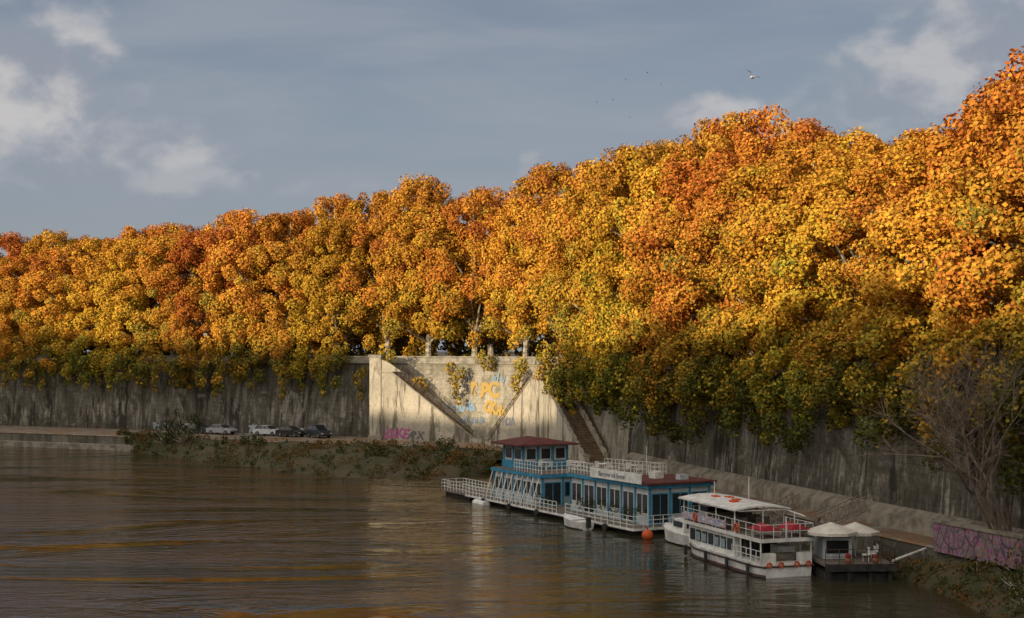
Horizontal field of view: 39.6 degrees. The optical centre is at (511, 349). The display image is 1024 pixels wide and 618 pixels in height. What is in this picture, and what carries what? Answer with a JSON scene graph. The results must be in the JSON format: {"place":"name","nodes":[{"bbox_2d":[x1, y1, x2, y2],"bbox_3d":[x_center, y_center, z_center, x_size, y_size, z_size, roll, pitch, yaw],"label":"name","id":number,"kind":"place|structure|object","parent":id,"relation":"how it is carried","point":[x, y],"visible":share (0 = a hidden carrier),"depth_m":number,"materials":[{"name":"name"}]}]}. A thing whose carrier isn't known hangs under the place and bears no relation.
{"place":"outdoors","nodes":[
{"label":"outdoors","id":0,"kind":"place"},
{"bbox_2d":[120,433,502,478],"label":"river bank","id":1,"kind":"structure","parent":0,"point":[341,470],"depth_m":166.27,"materials":[{"name":"green plant"}]},
{"bbox_2d":[147,422,176,443],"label":"riverside bush","id":2,"kind":"object","parent":1,"relation":"on","point":[158,431],"visible":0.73,"depth_m":189.71,"materials":[{"name":"green plant"}]},
{"bbox_2d":[162,409,202,442],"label":"riverside bush","id":3,"kind":"object","parent":1,"relation":"on","point":[180,433],"visible":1,"depth_m":187.25,"materials":[{"name":"green plant"}]},
{"bbox_2d":[239,432,265,445],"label":"riverside bush","id":4,"kind":"object","parent":1,"relation":"on","point":[247,442],"visible":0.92,"depth_m":179.46,"materials":[{"name":"green plant"}]},
{"bbox_2d":[116,427,502,479],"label":"bank shrubs","id":5,"kind":"object","parent":1,"relation":"on","point":[457,454],"visible":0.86,"depth_m":168.05,"materials":[{"name":"green plant"}]},
{"bbox_2d":[363,443,388,456],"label":"riverside bush","id":6,"kind":"object","parent":1,"relation":"on","point":[380,449],"visible":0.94,"depth_m":165.40,"materials":[{"name":"green plant"}]},
{"bbox_2d":[429,436,459,450],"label":"riverside bush","id":7,"kind":"object","parent":1,"relation":"on","point":[444,444],"visible":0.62,"depth_m":169.69,"materials":[{"name":"green plant"}]},
{"bbox_2d":[0,425,933,547],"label":"quay","id":8,"kind":"structure","parent":0,"point":[908,537],"depth_m":187.87,"materials":[{"name":"grey stone"}]},
{"bbox_2d":[0,362,368,436],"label":"embankment wall","id":9,"kind":"structure","parent":8,"relation":"on","point":[342,409],"depth_m":211.87,"materials":[{"name":"stone"}]},
{"bbox_2d":[0,355,995,380],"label":"wall parapet","id":10,"kind":"structure","parent":9,"relation":"on","point":[507,360],"depth_m":192.41,"materials":[{"name":"stone"}]},
{"bbox_2d":[185,423,208,433],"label":"parked car","id":11,"kind":"object","parent":8,"relation":"on","point":[203,428],"visible":0.45,"depth_m":205.60,"materials":[{"name":"paint"}]},
{"bbox_2d":[206,424,237,434],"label":"parked car","id":12,"kind":"object","parent":8,"relation":"on","point":[220,428],"visible":0.98,"depth_m":202.84,"materials":[{"name":"paint"}]},
{"bbox_2d":[253,425,277,435],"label":"parked car","id":13,"kind":"object","parent":8,"relation":"on","point":[265,429],"visible":0.79,"depth_m":199.87,"materials":[{"name":"paint"}]},
{"bbox_2d":[275,426,305,436],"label":"parked car","id":14,"kind":"object","parent":8,"relation":"on","point":[293,431],"visible":1,"depth_m":197.28,"materials":[{"name":"paint"}]},
{"bbox_2d":[305,424,331,437],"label":"parked car","id":15,"kind":"object","parent":8,"relation":"on","point":[318,430],"visible":1,"depth_m":195.28,"materials":[{"name":"paint"}]},
{"bbox_2d":[368,355,482,442],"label":"river staircase","id":16,"kind":"structure","parent":8,"relation":"on","point":[396,400],"depth_m":190.67,"materials":[{"name":"concrete"}]},
{"bbox_2d":[384,427,410,439],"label":"graffiti","id":17,"kind":"object","parent":16,"relation":"attached to","point":[397,432],"visible":1,"depth_m":190.76,"materials":[{"name":"paint"}]},
{"bbox_2d":[407,431,424,439],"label":"graffiti","id":18,"kind":"object","parent":16,"relation":"attached to","point":[412,434],"visible":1,"depth_m":189.60,"materials":[{"name":"paint"}]},
{"bbox_2d":[437,432,453,438],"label":"graffiti","id":19,"kind":"object","parent":16,"relation":"attached to","point":[448,435],"visible":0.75,"depth_m":187.63,"materials":[{"name":"paint"}]},
{"bbox_2d":[368,364,630,463],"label":"embankment wall","id":20,"kind":"structure","parent":8,"relation":"on","point":[614,437],"depth_m":187.24,"materials":[{"name":"concrete"}]},
{"bbox_2d":[445,400,475,411],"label":"graffiti","id":21,"kind":"object","parent":20,"relation":"attached to","point":[469,406],"visible":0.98,"depth_m":189.34,"materials":[{"name":"paint"}]},
{"bbox_2d":[461,415,483,423],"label":"graffiti","id":22,"kind":"object","parent":20,"relation":"attached to","point":[475,420],"visible":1,"depth_m":188.53,"materials":[{"name":"paint"}]},
{"bbox_2d":[471,381,499,398],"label":"graffiti","id":23,"kind":"object","parent":20,"relation":"attached to","point":[487,386],"visible":1,"depth_m":187.41,"materials":[{"name":"paint"}]},
{"bbox_2d":[484,400,501,415],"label":"graffiti","id":24,"kind":"object","parent":20,"relation":"attached to","point":[492,406],"visible":0.99,"depth_m":186.24,"materials":[{"name":"paint"}]},
{"bbox_2d":[484,372,548,446],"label":"river staircase","id":25,"kind":"structure","parent":8,"relation":"on","point":[523,410],"depth_m":173.78,"materials":[{"name":"stone"}]},
{"bbox_2d":[502,416,515,425],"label":"graffiti","id":26,"kind":"object","parent":25,"relation":"attached to","point":[511,422],"visible":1,"depth_m":176.46,"materials":[{"name":"paint"}]},
{"bbox_2d":[539,378,608,461],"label":"river staircase","id":27,"kind":"structure","parent":8,"relation":"on","point":[557,421],"depth_m":161.50,"materials":[{"name":"concrete"}]},
{"bbox_2d":[757,492,798,522],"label":"gangway","id":28,"kind":"object","parent":8,"relation":"on","point":[777,512],"visible":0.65,"depth_m":101.22,"materials":[{"name":"metal"}]},
{"bbox_2d":[624,452,1023,536],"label":"wall footing","id":29,"kind":"object","parent":8,"relation":"on","point":[911,520],"depth_m":108.03,"materials":[{"name":"stone"}]},
{"bbox_2d":[627,369,1023,528],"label":"embankment wall","id":30,"kind":"structure","parent":8,"relation":"on","point":[822,463],"depth_m":105.83,"materials":[{"name":"concrete"}]},
{"bbox_2d":[846,334,1023,530],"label":"bare tree","id":31,"kind":"object","parent":8,"relation":"on","point":[982,486],"visible":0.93,"depth_m":80.59,"materials":[{"name":"brown plant"}]},
{"bbox_2d":[903,375,1023,531],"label":"bare tree","id":32,"kind":"object","parent":8,"relation":"on","point":[1008,513],"visible":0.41,"depth_m":83.92,"materials":[{"name":"brown plant"}]},
{"bbox_2d":[934,522,1023,570],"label":"graffiti wall","id":33,"kind":"structure","parent":8,"relation":"on","point":[959,541],"depth_m":82.34,"materials":[{"name":"paint"}]},
{"bbox_2d":[931,518,1023,538],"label":"coping","id":34,"kind":"object","parent":33,"relation":"on","point":[979,528],"visible":1,"depth_m":82.31,"materials":[{"name":"stone"}]},
{"bbox_2d":[0,446,992,617],"bbox_3d":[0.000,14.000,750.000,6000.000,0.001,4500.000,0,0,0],"label":"river water","id":35,"kind":"structure","parent":0,"point":[86,533],"depth_m":95.11,"materials":[{"name":"brown liquid"}]},
{"bbox_2d":[0,433,1023,574],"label":"quay wall","id":36,"kind":"structure","parent":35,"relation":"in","point":[902,548],"depth_m":101.54,"materials":[{"name":"stone"}]},
{"bbox_2d":[0,440,134,450],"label":"quay ledge","id":37,"kind":"object","parent":36,"relation":"attached to","point":[92,446],"visible":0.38,"depth_m":200.25,"materials":[{"name":"stone"}]},
{"bbox_2d":[889,547,926,562],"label":"mooring boom","id":38,"kind":"object","parent":36,"relation":"attached to","point":[891,560],"visible":0.8,"depth_m":86.84,"materials":[{"name":"white paint"}]},
{"bbox_2d":[441,436,716,534],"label":"houseboat","id":39,"kind":"object","parent":35,"relation":"on","point":[536,476],"visible":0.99,"depth_m":117.83,"materials":[{"name":"white paint"}]},
{"bbox_2d":[495,446,647,521],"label":"window frames","id":40,"kind":"structure","parent":39,"relation":"in","point":[505,446],"depth_m":124.91,"materials":[{"name":"white paint"}]},
{"bbox_2d":[496,447,706,522],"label":"window glass","id":41,"kind":"structure","parent":39,"relation":"in","point":[560,452],"depth_m":115.92,"materials":[{"name":"grey glass"}]},
{"bbox_2d":[544,481,706,524],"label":"window","id":42,"kind":"structure","parent":39,"relation":"in","point":[566,481],"depth_m":110.18,"materials":[{"name":"white paint"}]},
{"bbox_2d":[564,513,594,529],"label":"dinghy","id":43,"kind":"object","parent":35,"relation":"on","point":[577,522],"visible":0.96,"depth_m":110.44,"materials":[{"name":"white paint"}]},
{"bbox_2d":[642,528,652,538],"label":"mooring buoy","id":44,"kind":"object","parent":35,"relation":"on","point":[647,533],"visible":0.98,"depth_m":104.70,"materials":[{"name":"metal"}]},
{"bbox_2d":[664,517,690,546],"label":"motor cruiser","id":45,"kind":"object","parent":35,"relation":"on","point":[677,530],"visible":0.55,"depth_m":101.69,"materials":[{"name":"white paint"}]},
{"bbox_2d":[678,477,813,577],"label":"river tour boat","id":46,"kind":"object","parent":35,"relation":"on","point":[726,531],"visible":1,"depth_m":90.63,"materials":[{"name":"white paint"}]},
{"bbox_2d":[801,522,896,580],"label":"landing pontoon","id":47,"kind":"object","parent":35,"relation":"on","point":[836,556],"visible":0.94,"depth_m":87.08,"materials":[{"name":"metal"}]},
{"bbox_2d":[826,540,848,553],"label":"kiosk window","id":48,"kind":"structure","parent":47,"relation":"in","point":[837,544],"depth_m":88.04,"materials":[{"name":"black glass"}]},
{"bbox_2d":[810,495,865,527],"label":"gangway","id":49,"kind":"object","parent":47,"relation":"on","point":[846,516],"visible":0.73,"depth_m":92.65,"materials":[{"name":"metal"}]},
{"bbox_2d":[0,0,1023,351],"label":"sky","id":50,"kind":"structure","parent":0,"point":[115,114],"materials":[{"name":"blue"}]},
{"bbox_2d":[87,351,1000,361],"bbox_3d":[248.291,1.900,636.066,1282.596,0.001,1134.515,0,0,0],"label":"city ground","id":51,"kind":"structure","parent":0,"point":[440,353],"depth_m":619.97,"materials":[{"name":"soil"}]},
{"bbox_2d":[807,545,1023,617],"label":"river bank","id":52,"kind":"structure","parent":0,"point":[996,610],"depth_m":80.16,"materials":[{"name":"green plant"}]},
{"bbox_2d":[881,554,1023,617],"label":"bank shrubs","id":53,"kind":"object","parent":52,"relation":"on","point":[916,578],"visible":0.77,"depth_m":80.05,"materials":[{"name":"green plant"}]},
{"bbox_2d":[958,556,998,576],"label":"riverside bush","id":54,"kind":"object","parent":52,"relation":"on","point":[971,568],"visible":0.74,"depth_m":80.83,"materials":[{"name":"green plant"}]},
{"bbox_2d":[989,546,1023,573],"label":"riverside bush","id":55,"kind":"object","parent":52,"relation":"on","point":[1004,565],"visible":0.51,"depth_m":79.27,"materials":[{"name":"green plant"}]},
{"bbox_2d":[992,562,1023,595],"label":"riverside bush","id":56,"kind":"object","parent":52,"relation":"on","point":[1020,577],"visible":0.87,"depth_m":75.70,"materials":[{"name":"green plant"}]},
{"bbox_2d":[999,576,1023,612],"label":"riverside bush","id":57,"kind":"object","parent":52,"relation":"on","point":[1015,591],"visible":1,"depth_m":71.00,"materials":[{"name":"green plant"}]},
{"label":"street","id":58,"kind":"structure","parent":0,"visible":0},
{"bbox_2d":[0,257,40,344],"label":"plane tree","id":59,"kind":"object","parent":58,"relation":"on","point":[4,260],"visible":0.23,"depth_m":229.81,"materials":[{"name":"orange plant"}]},
{"bbox_2d":[0,231,53,351],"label":"plane tree","id":60,"kind":"object","parent":58,"relation":"on","point":[12,247],"visible":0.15,"depth_m":239.96,"materials":[{"name":"orange plant"}]},
{"bbox_2d":[0,253,61,387],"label":"plane tree","id":61,"kind":"object","parent":58,"relation":"on","point":[7,340],"visible":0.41,"depth_m":225.78,"materials":[{"name":"orange plant"}]},
{"bbox_2d":[6,229,89,354],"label":"plane tree","id":62,"kind":"object","parent":58,"relation":"on","point":[35,245],"visible":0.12,"depth_m":235.71,"materials":[{"name":"orange plant"}]},
{"bbox_2d":[6,246,107,386],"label":"plane tree","id":63,"kind":"object","parent":58,"relation":"on","point":[34,282],"visible":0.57,"depth_m":221.14,"materials":[{"name":"orange plant"}]},
{"bbox_2d":[36,234,134,390],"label":"plane tree","id":64,"kind":"object","parent":58,"relation":"on","point":[95,247],"visible":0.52,"depth_m":219.90,"materials":[{"name":"yellow plant"}]},
{"bbox_2d":[78,237,183,390],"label":"plane tree","id":65,"kind":"object","parent":58,"relation":"on","point":[119,255],"visible":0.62,"depth_m":215.84,"materials":[{"name":"yellow plant"}]},
{"bbox_2d":[103,224,169,354],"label":"plane tree","id":66,"kind":"object","parent":58,"relation":"on","point":[130,232],"visible":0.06,"depth_m":230.20,"materials":[{"name":"orange plant"}]},
{"bbox_2d":[115,234,210,392],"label":"plane tree","id":67,"kind":"object","parent":58,"relation":"on","point":[147,340],"visible":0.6,"depth_m":213.31,"materials":[{"name":"orange plant"}]},
{"bbox_2d":[140,222,230,354],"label":"plane tree","id":68,"kind":"object","parent":58,"relation":"on","point":[171,229],"visible":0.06,"depth_m":225.76,"materials":[{"name":"orange plant"}]},
{"bbox_2d":[148,227,247,390],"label":"plane tree","id":69,"kind":"object","parent":58,"relation":"on","point":[202,241],"visible":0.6,"depth_m":210.17,"materials":[{"name":"orange plant"}]},
{"bbox_2d":[177,209,254,355],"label":"plane tree","id":70,"kind":"object","parent":58,"relation":"on","point":[220,224],"visible":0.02,"depth_m":221.91,"materials":[{"name":"orange plant"}]},
{"bbox_2d":[193,207,304,396],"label":"plane tree","id":71,"kind":"object","parent":58,"relation":"on","point":[223,255],"visible":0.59,"depth_m":204.99,"materials":[{"name":"orange plant"}]},
{"bbox_2d":[235,212,304,353],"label":"plane tree","id":72,"kind":"object","parent":58,"relation":"on","point":[272,291],"visible":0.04,"depth_m":214.24,"materials":[{"name":"orange plant"}]},
{"bbox_2d":[225,209,331,400],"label":"plane tree","id":73,"kind":"object","parent":58,"relation":"on","point":[293,232],"visible":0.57,"depth_m":203.70,"materials":[{"name":"orange plant"}]},
{"bbox_2d":[278,192,362,355],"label":"plane tree","id":74,"kind":"object","parent":58,"relation":"on","point":[338,208],"visible":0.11,"depth_m":213.62,"materials":[{"name":"orange plant"}]},
{"bbox_2d":[272,215,380,397],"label":"plane tree","id":75,"kind":"object","parent":58,"relation":"on","point":[332,303],"visible":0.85,"depth_m":199.34,"materials":[{"name":"yellow plant"}]},
{"bbox_2d":[326,190,417,355],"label":"plane tree","id":76,"kind":"object","parent":58,"relation":"on","point":[356,214],"visible":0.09,"depth_m":208.72,"materials":[{"name":"orange plant"}]},
{"bbox_2d":[328,207,425,399],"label":"plane tree","id":77,"kind":"object","parent":58,"relation":"on","point":[360,302],"visible":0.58,"depth_m":196.88,"materials":[{"name":"orange plant"}]},
{"bbox_2d":[355,173,465,355],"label":"plane tree","id":78,"kind":"object","parent":58,"relation":"on","point":[405,195],"visible":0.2,"depth_m":203.52,"materials":[{"name":"orange plant"}]},
{"bbox_2d":[373,201,483,381],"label":"plane tree","id":79,"kind":"object","parent":58,"relation":"on","point":[433,329],"visible":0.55,"depth_m":193.78,"materials":[{"name":"orange plant"}]},
{"bbox_2d":[410,186,525,405],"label":"plane tree","id":80,"kind":"object","parent":58,"relation":"on","point":[450,305],"visible":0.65,"depth_m":190.43,"materials":[{"name":"orange plant"}]},
{"bbox_2d":[441,186,531,355],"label":"plane tree","id":81,"kind":"object","parent":58,"relation":"on","point":[492,343],"visible":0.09,"depth_m":203.40,"materials":[{"name":"orange plant"}]},
{"bbox_2d":[475,193,553,376],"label":"plane tree","id":82,"kind":"object","parent":58,"relation":"on","point":[513,207],"visible":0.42,"depth_m":185.54,"materials":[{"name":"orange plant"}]},
{"bbox_2d":[487,162,573,355],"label":"plane tree","id":83,"kind":"object","parent":58,"relation":"on","point":[539,181],"visible":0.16,"depth_m":192.03,"materials":[{"name":"orange plant"}]},
{"bbox_2d":[493,193,582,400],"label":"plane tree","id":84,"kind":"object","parent":58,"relation":"on","point":[531,299],"visible":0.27,"depth_m":179.04,"materials":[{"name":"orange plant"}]},
{"bbox_2d":[79,316,1004,363],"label":"street hedge","id":85,"kind":"object","parent":58,"relation":"on","point":[532,345],"visible":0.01,"depth_m":214.57,"materials":[{"name":"green plant"}]},
{"bbox_2d":[551,332,590,356],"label":"plane tree","id":86,"kind":"object","parent":58,"relation":"on","point":[554,339],"visible":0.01,"depth_m":186.54,"materials":[{"name":"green plant"}]},
{"bbox_2d":[535,192,619,365],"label":"plane tree","id":87,"kind":"object","parent":58,"relation":"on","point":[565,270],"visible":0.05,"depth_m":171.53,"materials":[{"name":"orange plant"}]},
{"bbox_2d":[533,157,644,415],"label":"plane tree","id":88,"kind":"object","parent":58,"relation":"on","point":[561,376],"visible":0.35,"depth_m":163.97,"materials":[{"name":"yellow plant"}]},
{"bbox_2d":[560,140,670,414],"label":"plane tree","id":89,"kind":"object","parent":58,"relation":"on","point":[651,157],"visible":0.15,"depth_m":156.93,"materials":[{"name":"orange plant"}]},
{"bbox_2d":[572,143,675,415],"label":"plane tree","id":90,"kind":"object","parent":58,"relation":"on","point":[601,216],"visible":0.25,"depth_m":148.93,"materials":[{"name":"yellow plant"}]},
{"bbox_2d":[584,154,707,422],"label":"plane tree","id":91,"kind":"object","parent":58,"relation":"on","point":[611,379],"visible":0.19,"depth_m":142.17,"materials":[{"name":"orange plant"}]},
{"bbox_2d":[639,139,702,355],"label":"plane tree","id":92,"kind":"object","parent":58,"relation":"on","point":[669,144],"depth_m":163.10,"materials":[{"name":"orange plant"}]},
{"bbox_2d":[613,150,764,444],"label":"plane tree","id":93,"kind":"object","parent":58,"relation":"on","point":[641,241],"visible":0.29,"depth_m":135.06,"materials":[{"name":"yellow plant"}]},
{"bbox_2d":[643,109,754,359],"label":"plane tree","id":94,"kind":"object","parent":58,"relation":"on","point":[699,141],"visible":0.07,"depth_m":155.38,"materials":[{"name":"orange plant"}]},
{"bbox_2d":[634,146,782,444],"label":"plane tree","id":95,"kind":"object","parent":58,"relation":"on","point":[675,300],"visible":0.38,"depth_m":128.27,"materials":[{"name":"orange plant"}]},
{"bbox_2d":[702,104,789,359],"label":"plane tree","id":96,"kind":"object","parent":58,"relation":"on","point":[735,133],"visible":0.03,"depth_m":149.28,"materials":[{"name":"orange plant"}]},
{"bbox_2d":[660,154,852,426],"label":"plane tree","id":97,"kind":"object","parent":58,"relation":"on","point":[745,178],"visible":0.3,"depth_m":121.00,"materials":[{"name":"orange plant"}]},
{"bbox_2d":[713,137,884,455],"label":"plane tree","id":98,"kind":"object","parent":58,"relation":"on","point":[746,238],"visible":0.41,"depth_m":112.53,"materials":[{"name":"yellow plant"}]},
{"bbox_2d":[734,117,867,359],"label":"plane tree","id":99,"kind":"object","parent":58,"relation":"on","point":[802,131],"visible":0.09,"depth_m":137.16,"materials":[{"name":"orange plant"}]},
{"bbox_2d":[745,149,929,448],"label":"plane tree","id":100,"kind":"object","parent":58,"relation":"on","point":[821,218],"visible":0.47,"depth_m":107.52,"materials":[{"name":"yellow plant"}]},
{"bbox_2d":[764,125,911,361],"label":"plane tree","id":101,"kind":"object","parent":58,"relation":"on","point":[842,142],"visible":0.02,"depth_m":129.64,"materials":[{"name":"orange plant"}]},
{"bbox_2d":[825,127,944,361],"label":"plane tree","id":102,"kind":"object","parent":58,"relation":"on","point":[869,145],"visible":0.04,"depth_m":120.76,"materials":[{"name":"orange plant"}]},
{"bbox_2d":[789,140,994,437],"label":"plane tree","id":103,"kind":"object","parent":58,"relation":"on","point":[882,165],"visible":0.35,"depth_m":99.50,"materials":[{"name":"orange plant"}]},
{"bbox_2d":[844,128,984,363],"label":"plane tree","id":104,"kind":"object","parent":58,"relation":"on","point":[898,145],"visible":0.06,"depth_m":114.22,"materials":[{"name":"orange plant"}]},
{"bbox_2d":[839,123,1023,464],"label":"plane tree","id":105,"kind":"object","parent":58,"relation":"on","point":[915,231],"visible":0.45,"depth_m":93.27,"materials":[{"name":"orange plant"}]},
{"bbox_2d":[899,46,1023,495],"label":"plane tree","id":106,"kind":"object","parent":58,"relation":"on","point":[965,278],"visible":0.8,"depth_m":86.07,"materials":[{"name":"orange plant"}]},
{"bbox_2d":[926,87,1022,308],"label":"plane tree","id":107,"kind":"object","parent":58,"relation":"on","point":[984,118],"visible":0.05,"depth_m":101.24,"materials":[{"name":"orange plant"}]},
{"bbox_2d":[952,134,1023,456],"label":"plane tree","id":108,"kind":"object","parent":58,"relation":"on","point":[1018,289],"visible":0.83,"depth_m":81.95,"materials":[{"name":"orange plant"}]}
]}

